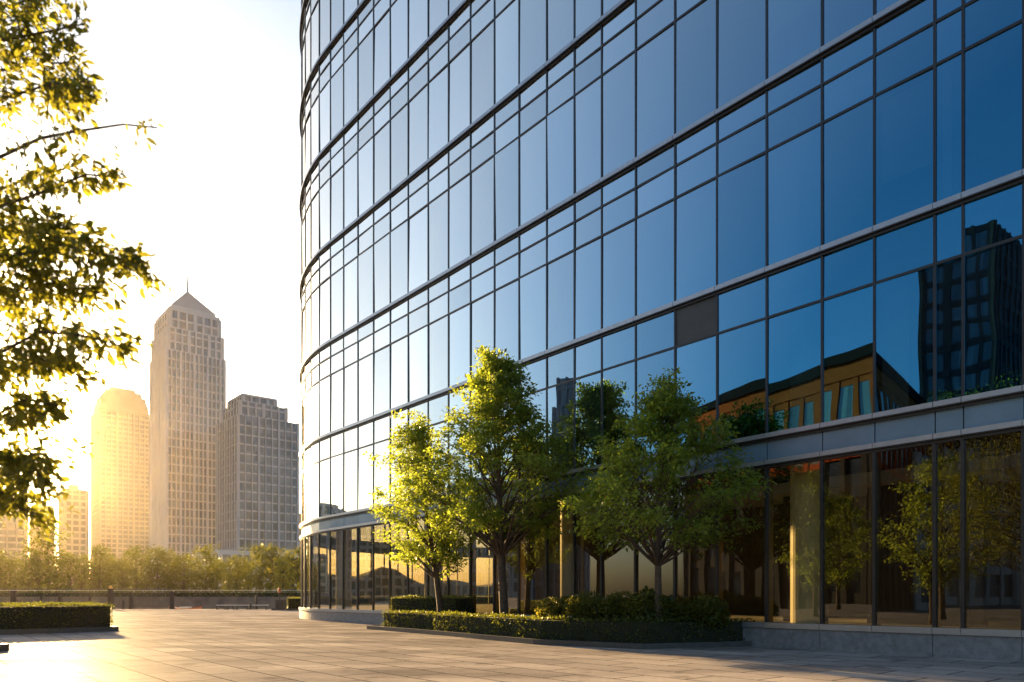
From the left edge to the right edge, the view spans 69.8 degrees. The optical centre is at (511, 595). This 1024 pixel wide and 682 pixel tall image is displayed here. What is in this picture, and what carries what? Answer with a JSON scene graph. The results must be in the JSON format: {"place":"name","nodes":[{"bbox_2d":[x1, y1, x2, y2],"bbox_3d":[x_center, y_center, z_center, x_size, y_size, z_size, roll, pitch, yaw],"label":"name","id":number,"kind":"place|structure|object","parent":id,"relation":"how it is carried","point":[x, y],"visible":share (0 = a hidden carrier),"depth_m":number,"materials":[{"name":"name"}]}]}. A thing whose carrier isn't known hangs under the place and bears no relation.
{"place":"outdoors","nodes":[
{"label":"outdoors","id":0,"kind":"place"},
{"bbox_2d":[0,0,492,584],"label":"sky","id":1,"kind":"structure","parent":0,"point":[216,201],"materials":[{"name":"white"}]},
{"bbox_2d":[324,596,492,596],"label":"ground","id":2,"kind":"structure","parent":0,"point":[404,596],"depth_m":176.11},
{"bbox_2d":[0,495,27,592],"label":"city block","id":3,"kind":"structure","parent":2,"relation":"on","point":[12,538],"depth_m":424.71,"materials":[{"name":"beige concrete"}]},
{"bbox_2d":[16,552,55,592],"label":"riverside tree","id":4,"kind":"object","parent":2,"relation":"on","point":[38,571],"visible":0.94,"depth_m":117.42,"materials":[{"name":"green plant"}]},
{"bbox_2d":[14,524,73,592],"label":"riverside tree","id":5,"kind":"object","parent":2,"relation":"on","point":[49,545],"visible":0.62,"depth_m":124.87,"materials":[{"name":"green plant"}]},
{"bbox_2d":[52,552,90,591],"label":"riverside tree","id":6,"kind":"object","parent":2,"relation":"on","point":[72,568],"visible":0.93,"depth_m":119.78,"materials":[{"name":"green plant"}]},
{"bbox_2d":[58,484,88,592],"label":"city block","id":7,"kind":"structure","parent":2,"relation":"on","point":[78,525],"depth_m":444.46,"materials":[{"name":"beige concrete"}]},
{"bbox_2d":[75,543,120,592],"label":"riverside tree","id":8,"kind":"object","parent":2,"relation":"on","point":[99,568],"visible":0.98,"depth_m":117.57,"materials":[{"name":"green plant"}]},
{"bbox_2d":[91,387,148,592],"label":"rounded block","id":9,"kind":"structure","parent":2,"relation":"on","point":[120,480],"depth_m":611.64,"materials":[{"name":"beige concrete"}]},
{"bbox_2d":[104,557,140,592],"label":"riverside tree","id":10,"kind":"object","parent":2,"relation":"on","point":[122,584],"visible":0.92,"depth_m":119.60,"materials":[{"name":"green plant"}]},
{"bbox_2d":[115,544,153,592],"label":"riverside tree","id":11,"kind":"object","parent":2,"relation":"on","point":[134,553],"visible":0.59,"depth_m":127.67,"materials":[{"name":"green plant"}]},
{"bbox_2d":[137,544,178,592],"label":"riverside tree","id":12,"kind":"object","parent":2,"relation":"on","point":[158,584],"visible":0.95,"depth_m":121.13,"materials":[{"name":"green plant"}]},
{"bbox_2d":[0,590,324,596],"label":"bank hedge","id":13,"kind":"object","parent":2,"relation":"on","point":[234,594],"visible":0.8,"depth_m":108.75,"materials":[{"name":"green plant"}]},
{"bbox_2d":[148,548,187,592],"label":"riverside tree","id":14,"kind":"object","parent":2,"relation":"on","point":[170,569],"visible":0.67,"depth_m":123.17,"materials":[{"name":"green plant"}]},
{"bbox_2d":[163,551,203,592],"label":"riverside tree","id":15,"kind":"object","parent":2,"relation":"on","point":[186,568],"visible":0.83,"depth_m":123.67,"materials":[{"name":"green plant"}]},
{"bbox_2d":[142,274,225,592],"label":"pointed tower","id":16,"kind":"structure","parent":2,"relation":"on","point":[187,383],"depth_m":306.69,"materials":[{"name":"concrete"}]},
{"bbox_2d":[184,542,226,592],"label":"riverside tree","id":17,"kind":"object","parent":2,"relation":"on","point":[209,582],"visible":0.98,"depth_m":117.15,"materials":[{"name":"green plant"}]},
{"bbox_2d":[218,553,254,590],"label":"riverside tree","id":18,"kind":"object","parent":2,"relation":"on","point":[239,569],"visible":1,"depth_m":117.52,"materials":[{"name":"green plant"}]},
{"bbox_2d":[237,542,281,592],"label":"riverside tree","id":19,"kind":"object","parent":2,"relation":"on","point":[252,563],"visible":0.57,"depth_m":124.29,"materials":[{"name":"green plant"}]},
{"bbox_2d":[196,393,325,595],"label":"stepped block","id":20,"kind":"structure","parent":2,"relation":"on","point":[257,469],"depth_m":277.37,"materials":[{"name":"grey concrete"}]},
{"bbox_2d":[250,543,290,592],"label":"riverside tree","id":21,"kind":"object","parent":2,"relation":"on","point":[273,554],"visible":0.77,"depth_m":118.33,"materials":[{"name":"green plant"}]},
{"bbox_2d":[264,553,296,592],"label":"riverside tree","id":22,"kind":"object","parent":2,"relation":"on","point":[284,586],"visible":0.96,"depth_m":112.67,"materials":[{"name":"green plant"}]},
{"bbox_2d":[0,609,1023,681],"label":"pavement","id":23,"kind":"structure","parent":0,"point":[205,645],"depth_m":14.36,"materials":[{"name":"stone"}]},
{"bbox_2d":[0,626,118,634],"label":"planting bed","id":24,"kind":"object","parent":23,"relation":"on","point":[54,630],"visible":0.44,"depth_m":24.52,"materials":[{"name":"stone"}]},
{"bbox_2d":[0,600,114,628],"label":"clipped hedge","id":25,"kind":"object","parent":24,"relation":"on","point":[22,615],"visible":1,"depth_m":24.79,"materials":[{"name":"green plant"}]},
{"bbox_2d":[0,0,171,542],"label":"overhanging tree","id":26,"kind":"object","parent":23,"relation":"on","point":[44,237],"visible":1,"depth_m":5.95,"materials":[{"name":"green plant"}]},
{"bbox_2d":[0,585,174,608],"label":"quay railing","id":27,"kind":"object","parent":23,"relation":"on","point":[111,596],"visible":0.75,"depth_m":68.36,"materials":[{"name":"metal"}]},
{"bbox_2d":[367,625,750,648],"bbox_3d":[-0.463,1.185,22.867,3.622,0.130,15.506,0,0,-40],"label":"planting bed","id":28,"kind":"object","parent":23,"relation":"on","point":[597,643],"visible":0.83,"depth_m":18.14,"materials":[{"name":"stone"}]},
{"bbox_2d":[362,409,476,611],"bbox_3d":[-2.964,-2.644,25.168,4.137,7.603,4.204,0,0,0],"label":"plaza tree","id":29,"kind":"object","parent":28,"relation":"on","point":[418,439],"visible":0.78,"depth_m":24.84,"materials":[{"name":"green plant"}]},
{"bbox_2d":[381,608,461,629],"bbox_3d":[-3.219,0.827,25.927,1.223,0.749,4.567,0,0,-37],"label":"clipped hedge","id":30,"kind":"object","parent":28,"relation":"on","point":[416,619],"visible":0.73,"depth_m":25.77,"materials":[{"name":"green plant"}]},
{"bbox_2d":[389,594,476,613],"bbox_3d":[-3.009,0.559,27.348,3.912,1.273,1.157,0,0,40],"label":"clipped hedge","id":31,"kind":"object","parent":28,"relation":"on","point":[461,603],"visible":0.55,"depth_m":26.76,"materials":[{"name":"green plant"}]},
{"bbox_2d":[388,340,601,614],"bbox_3d":[-0.037,-3.236,22.433,5.898,8.789,6.276,0,0,-34],"label":"plaza tree","id":32,"kind":"object","parent":28,"relation":"on","point":[496,380],"visible":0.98,"depth_m":21.75,"materials":[{"name":"green plant"}]},
{"bbox_2d":[534,591,585,619],"bbox_3d":[1.510,0.524,19.937,1.693,1.314,1.564,0,0,-37],"label":"round shrub","id":33,"kind":"object","parent":28,"relation":"on","point":[556,607],"visible":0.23,"depth_m":19.72,"materials":[{"name":"green plant"}]},
{"bbox_2d":[432,610,755,642],"bbox_3d":[1.151,0.828,20.439,10.372,0.766,3.049,0,0,37],"label":"clipped hedge","id":34,"kind":"object","parent":28,"relation":"on","point":[581,629],"visible":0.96,"depth_m":18.25,"materials":[{"name":"green plant"}]},
{"bbox_2d":[563,590,635,620],"bbox_3d":[2.295,0.505,18.843,2.049,1.354,1.449,0,0,26],"label":"round shrub","id":35,"kind":"object","parent":28,"relation":"on","point":[591,606],"visible":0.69,"depth_m":18.63,"materials":[{"name":"green plant"}]},
{"bbox_2d":[615,585,680,621],"bbox_3d":[3.444,0.449,18.427,1.832,1.460,1.826,0,0,0],"label":"round shrub","id":36,"kind":"object","parent":28,"relation":"on","point":[643,602],"visible":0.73,"depth_m":17.99,"materials":[{"name":"green plant"}]},
{"bbox_2d":[557,367,776,621],"bbox_3d":[3.690,-2.160,17.794,5.200,6.630,5.257,0,0,22],"label":"plaza tree","id":37,"kind":"object","parent":28,"relation":"on","point":[672,406],"visible":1,"depth_m":17.46,"materials":[{"name":"green plant"}]},
{"bbox_2d":[663,594,731,628],"bbox_3d":[4.561,0.554,18.214,1.770,1.251,1.468,0,0,24],"label":"round shrub","id":38,"kind":"object","parent":28,"relation":"on","point":[709,609],"visible":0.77,"depth_m":17.78,"materials":[{"name":"green plant"}]},
{"bbox_2d":[299,0,1023,661],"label":"glass office tower","id":39,"kind":"structure","parent":23,"relation":"on","point":[787,236],"depth_m":20.49,"materials":[{"name":"glass"}]},
{"bbox_2d":[390,221,406,301],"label":"window","id":40,"kind":"structure","parent":39,"relation":"in","point":[398,237],"depth_m":31.15,"materials":[{"name":"blue glass"}]},
{"bbox_2d":[408,206,426,291],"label":"window","id":41,"kind":"structure","parent":39,"relation":"in","point":[417,223],"depth_m":29.97,"materials":[{"name":"blue glass"}]},
{"bbox_2d":[409,326,426,401],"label":"window","id":42,"kind":"structure","parent":39,"relation":"in","point":[417,340],"depth_m":29.96,"materials":[{"name":"blue glass"}]},
{"bbox_2d":[409,86,426,173],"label":"window","id":43,"kind":"structure","parent":39,"relation":"in","point":[418,105],"depth_m":29.96,"materials":[{"name":"blue glass"}]},
{"bbox_2d":[409,0,426,56],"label":"window","id":44,"kind":"structure","parent":39,"relation":"in","point":[417,8],"depth_m":30.01,"materials":[{"name":"blue glass"}]},
{"bbox_2d":[428,66,447,158],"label":"window","id":45,"kind":"structure","parent":39,"relation":"in","point":[438,87],"depth_m":28.85,"materials":[{"name":"blue glass"}]},
{"bbox_2d":[429,191,447,279],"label":"window","id":46,"kind":"structure","parent":39,"relation":"in","point":[438,209],"depth_m":28.84,"materials":[{"name":"blue glass"}]},
{"bbox_2d":[429,316,447,393],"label":"window","id":47,"kind":"structure","parent":39,"relation":"in","point":[438,330],"depth_m":28.84,"materials":[{"name":"blue glass"}]},
{"bbox_2d":[429,0,447,35],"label":"window","id":48,"kind":"structure","parent":39,"relation":"in","point":[438,9],"depth_m":28.95,"materials":[{"name":"blue glass"}]},
{"bbox_2d":[449,174,469,267],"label":"window","id":49,"kind":"structure","parent":39,"relation":"in","point":[459,194],"depth_m":27.76,"materials":[{"name":"blue glass"}]},
{"bbox_2d":[449,304,469,386],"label":"window","id":50,"kind":"structure","parent":39,"relation":"in","point":[459,321],"depth_m":27.76,"materials":[{"name":"blue glass"}]},
{"bbox_2d":[449,44,469,140],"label":"window","id":51,"kind":"structure","parent":39,"relation":"in","point":[459,68],"depth_m":27.76,"materials":[{"name":"blue glass"}]},
{"bbox_2d":[471,157,493,254],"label":"window","id":52,"kind":"structure","parent":39,"relation":"in","point":[482,179],"depth_m":26.67,"materials":[{"name":"blue glass"}]},
{"bbox_2d":[471,292,493,377],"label":"window","id":53,"kind":"structure","parent":39,"relation":"in","point":[482,310],"depth_m":26.72,"materials":[{"name":"blue glass"}]},
{"bbox_2d":[471,21,493,122],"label":"window","id":54,"kind":"structure","parent":39,"relation":"in","point":[482,47],"depth_m":26.67,"materials":[{"name":"blue glass"}]},
{"bbox_2d":[495,139,517,240],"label":"window","id":55,"kind":"structure","parent":39,"relation":"in","point":[506,160],"depth_m":25.61,"materials":[{"name":"blue glass"}]},
{"bbox_2d":[495,280,517,360],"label":"window","id":56,"kind":"structure","parent":39,"relation":"in","point":[506,298],"depth_m":25.58,"materials":[{"name":"blue glass"}]},
{"bbox_2d":[495,0,517,102],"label":"window","id":57,"kind":"structure","parent":39,"relation":"in","point":[506,24],"depth_m":25.61,"materials":[{"name":"blue glass"}]},
{"bbox_2d":[520,390,545,478],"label":"window","id":58,"kind":"structure","parent":39,"relation":"in","point":[541,399],"depth_m":24.29,"materials":[{"name":"blue glass"}]},
{"bbox_2d":[520,118,545,225],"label":"window","id":59,"kind":"structure","parent":39,"relation":"in","point":[532,143],"depth_m":24.53,"materials":[{"name":"blue glass"}]},
{"bbox_2d":[520,266,545,359],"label":"window","id":60,"kind":"structure","parent":39,"relation":"in","point":[533,285],"depth_m":24.54,"materials":[{"name":"blue glass"}]},
{"bbox_2d":[520,0,545,82],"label":"window","id":61,"kind":"structure","parent":39,"relation":"in","point":[532,12],"depth_m":24.57,"materials":[{"name":"blue glass"}]},
{"bbox_2d":[547,381,572,471],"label":"window","id":62,"kind":"structure","parent":39,"relation":"in","point":[560,397],"depth_m":23.46,"materials":[{"name":"blue glass"}]},
{"bbox_2d":[547,98,572,208],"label":"window","id":63,"kind":"structure","parent":39,"relation":"in","point":[560,122],"depth_m":23.53,"materials":[{"name":"blue glass"}]},
{"bbox_2d":[547,252,572,348],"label":"window","id":64,"kind":"structure","parent":39,"relation":"in","point":[560,272],"depth_m":23.53,"materials":[{"name":"blue glass"}]},
{"bbox_2d":[547,0,572,59],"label":"window","id":65,"kind":"structure","parent":39,"relation":"in","point":[560,12],"depth_m":23.56,"materials":[{"name":"blue glass"}]},
{"bbox_2d":[575,372,600,468],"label":"window","id":66,"kind":"structure","parent":39,"relation":"in","point":[587,389],"depth_m":22.60,"materials":[{"name":"blue glass"}]},
{"bbox_2d":[575,77,600,192],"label":"window","id":67,"kind":"structure","parent":39,"relation":"in","point":[588,102],"depth_m":22.58,"materials":[{"name":"blue glass"}]},
{"bbox_2d":[575,238,600,338],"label":"window","id":68,"kind":"structure","parent":39,"relation":"in","point":[588,257],"depth_m":22.58,"materials":[{"name":"blue glass"}]},
{"bbox_2d":[575,0,600,37],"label":"window","id":69,"kind":"structure","parent":39,"relation":"in","point":[587,12],"depth_m":22.66,"materials":[{"name":"blue glass"}]},
{"bbox_2d":[602,325,634,368],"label":"window","id":70,"kind":"structure","parent":39,"relation":"in","point":[618,347],"depth_m":21.63,"materials":[{"name":"blue glass"}]},
{"bbox_2d":[603,361,634,462],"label":"window","id":71,"kind":"structure","parent":39,"relation":"in","point":[618,382],"depth_m":21.63,"materials":[{"name":"blue glass"}]},
{"bbox_2d":[603,53,634,175],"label":"window","id":72,"kind":"structure","parent":39,"relation":"in","point":[618,83],"depth_m":21.60,"materials":[{"name":"blue glass"}]},
{"bbox_2d":[603,220,634,327],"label":"window","id":73,"kind":"structure","parent":39,"relation":"in","point":[618,245],"depth_m":21.60,"materials":[{"name":"blue glass"}]},
{"bbox_2d":[637,349,673,454],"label":"window","id":74,"kind":"structure","parent":39,"relation":"in","point":[651,365],"depth_m":20.71,"materials":[{"name":"blue glass"}]},
{"bbox_2d":[637,24,673,155],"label":"window","id":75,"kind":"structure","parent":39,"relation":"in","point":[655,60],"depth_m":20.57,"materials":[{"name":"blue glass"}]},
{"bbox_2d":[637,200,673,314],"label":"window","id":76,"kind":"structure","parent":39,"relation":"in","point":[655,229],"depth_m":20.57,"materials":[{"name":"blue glass"}]},
{"bbox_2d":[637,311,673,357],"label":"window","id":77,"kind":"structure","parent":39,"relation":"in","point":[656,334],"depth_m":20.57,"materials":[{"name":"blue glass"}]},
{"bbox_2d":[676,336,715,446],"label":"window","id":78,"kind":"structure","parent":39,"relation":"in","point":[696,361],"depth_m":19.40,"materials":[{"name":"blue glass"}]},
{"bbox_2d":[676,179,715,299],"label":"window","id":79,"kind":"structure","parent":39,"relation":"in","point":[696,209],"depth_m":19.52,"materials":[{"name":"blue glass"}]},
{"bbox_2d":[676,0,715,132],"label":"window","id":80,"kind":"structure","parent":39,"relation":"in","point":[696,30],"depth_m":19.52,"materials":[{"name":"blue glass"}]},
{"bbox_2d":[676,295,715,344],"bbox_3d":[4.895,-7.330,19.532,0.001,1.080,1.341,0,0,-40],"label":"window pane","id":81,"kind":"structure","parent":39,"relation":"in","point":[696,320],"depth_m":19.51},
{"bbox_2d":[718,320,764,441],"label":"window","id":82,"kind":"structure","parent":39,"relation":"in","point":[741,351],"depth_m":18.45,"materials":[{"name":"blue glass"}]},
{"bbox_2d":[718,154,764,283],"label":"window","id":83,"kind":"structure","parent":39,"relation":"in","point":[741,191],"depth_m":18.47,"materials":[{"name":"blue glass"}]},
{"bbox_2d":[718,0,764,107],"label":"window","id":84,"kind":"structure","parent":39,"relation":"in","point":[741,23],"depth_m":18.51,"materials":[{"name":"blue glass"}]},
{"bbox_2d":[718,277,764,331],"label":"window","id":85,"kind":"structure","parent":39,"relation":"in","point":[743,304],"depth_m":18.47,"materials":[{"name":"blue glass"}]},
{"bbox_2d":[718,118,764,173],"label":"window","id":86,"kind":"structure","parent":39,"relation":"in","point":[749,142],"depth_m":18.47,"materials":[{"name":"blue glass"}]},
{"bbox_2d":[768,302,820,432],"bbox_3d":[6.684,-5.370,17.393,0.013,2.840,1.400,0,0,-40],"label":"window","id":87,"kind":"structure","parent":39,"relation":"in","point":[794,337],"depth_m":17.37,"materials":[{"name":"blue glass"}]},
{"bbox_2d":[768,125,820,264],"bbox_3d":[6.684,-9.430,17.393,0.008,2.860,1.400,0,0,-40],"label":"window","id":88,"kind":"structure","parent":39,"relation":"in","point":[794,167],"depth_m":17.38,"materials":[{"name":"blue glass"}]},
{"bbox_2d":[768,0,820,77],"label":"window","id":89,"kind":"structure","parent":39,"relation":"in","point":[794,26],"depth_m":17.44,"materials":[{"name":"blue glass"}]},
{"bbox_2d":[768,257,820,315],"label":"window","id":90,"kind":"structure","parent":39,"relation":"in","point":[798,285],"depth_m":17.38,"materials":[{"name":"blue glass"}]},
{"bbox_2d":[768,87,820,148],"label":"window","id":91,"kind":"structure","parent":39,"relation":"in","point":[804,113],"depth_m":17.38,"materials":[{"name":"blue glass"}]},
{"bbox_2d":[768,59,820,112],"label":"window","id":92,"kind":"structure","parent":39,"relation":"in","point":[808,78],"depth_m":17.38,"materials":[{"name":"blue glass"}]},
{"bbox_2d":[823,285,872,421],"bbox_3d":[7.511,-5.370,16.404,0.001,2.840,1.178,0,0,-40],"label":"window","id":93,"kind":"structure","parent":39,"relation":"in","point":[847,318],"depth_m":16.39,"materials":[{"name":"blue glass"}]},
{"bbox_2d":[823,98,872,243],"bbox_3d":[7.511,-9.430,16.404,0.008,2.860,1.179,0,0,-39],"label":"window","id":94,"kind":"structure","parent":39,"relation":"in","point":[848,137],"depth_m":16.39,"materials":[{"name":"blue glass"}]},
{"bbox_2d":[823,58,872,119],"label":"window","id":95,"kind":"structure","parent":39,"relation":"in","point":[854,86],"depth_m":16.39,"materials":[{"name":"blue glass"}]},
{"bbox_2d":[824,0,872,44],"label":"window","id":96,"kind":"structure","parent":39,"relation":"in","point":[840,16],"depth_m":16.50,"materials":[{"name":"blue glass"}]},
{"bbox_2d":[824,238,872,297],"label":"window","id":97,"kind":"structure","parent":39,"relation":"in","point":[850,267],"depth_m":16.39,"materials":[{"name":"blue glass"}]},
{"bbox_2d":[876,266,932,411],"bbox_3d":[8.277,-5.370,15.487,0.011,2.840,1.211,0,0,-40],"label":"window","id":98,"kind":"structure","parent":39,"relation":"in","point":[904,304],"depth_m":15.47,"materials":[{"name":"blue glass"}]},
{"bbox_2d":[876,69,932,223],"bbox_3d":[8.277,-9.430,15.487,0.003,2.860,1.211,0,0,-41],"label":"window","id":99,"kind":"structure","parent":39,"relation":"in","point":[904,113],"depth_m":15.48,"materials":[{"name":"blue glass"}]},
{"bbox_2d":[876,216,932,280],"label":"window","id":100,"kind":"structure","parent":39,"relation":"in","point":[908,247],"depth_m":15.48,"materials":[{"name":"blue glass"}]},
{"bbox_2d":[876,25,932,92],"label":"window","id":101,"kind":"structure","parent":39,"relation":"in","point":[914,54],"depth_m":15.48,"materials":[{"name":"blue glass"}]},
{"bbox_2d":[876,0,932,52],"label":"window","id":102,"kind":"structure","parent":39,"relation":"in","point":[920,14],"depth_m":15.48,"materials":[{"name":"blue glass"}]},
{"bbox_2d":[936,257,960,400],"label":"window","id":103,"kind":"structure","parent":39,"relation":"in","point":[948,274],"depth_m":14.83,"materials":[{"name":"blue glass"}]},
{"bbox_2d":[936,54,960,201],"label":"window","id":104,"kind":"structure","parent":39,"relation":"in","point":[948,74],"depth_m":14.83,"materials":[{"name":"blue glass"}]},
{"bbox_2d":[936,205,960,261],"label":"window","id":105,"kind":"structure","parent":39,"relation":"in","point":[948,222],"depth_m":14.83,"materials":[{"name":"blue glass"}]},
{"bbox_2d":[965,238,1021,395],"bbox_3d":[9.329,-5.370,14.229,0.005,2.840,1.028,0,0,-40],"label":"window","id":106,"kind":"structure","parent":39,"relation":"in","point":[993,276],"depth_m":14.22,"materials":[{"name":"blue glass"}]},
{"bbox_2d":[965,23,1021,190],"bbox_3d":[9.329,-9.430,14.229,0.003,2.860,1.028,0,0,-40],"label":"window","id":107,"kind":"structure","parent":39,"relation":"in","point":[993,67],"depth_m":14.22,"materials":[{"name":"blue glass"}]},
{"bbox_2d":[965,183,1021,251],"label":"window","id":108,"kind":"structure","parent":39,"relation":"in","point":[995,217],"depth_m":14.22,"materials":[{"name":"blue glass"}]},
{"bbox_2d":[965,0,1021,47],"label":"window","id":109,"kind":"structure","parent":39,"relation":"in","point":[983,18],"depth_m":14.29,"materials":[{"name":"blue glass"}]},
{"label":"river","id":110,"kind":"structure","parent":0,"visible":0},
{"bbox_2d":[0,597,492,608],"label":"embankment wall","id":111,"kind":"structure","parent":110,"relation":"in","point":[207,602],"depth_m":108.00,"materials":[{"name":"concrete"}]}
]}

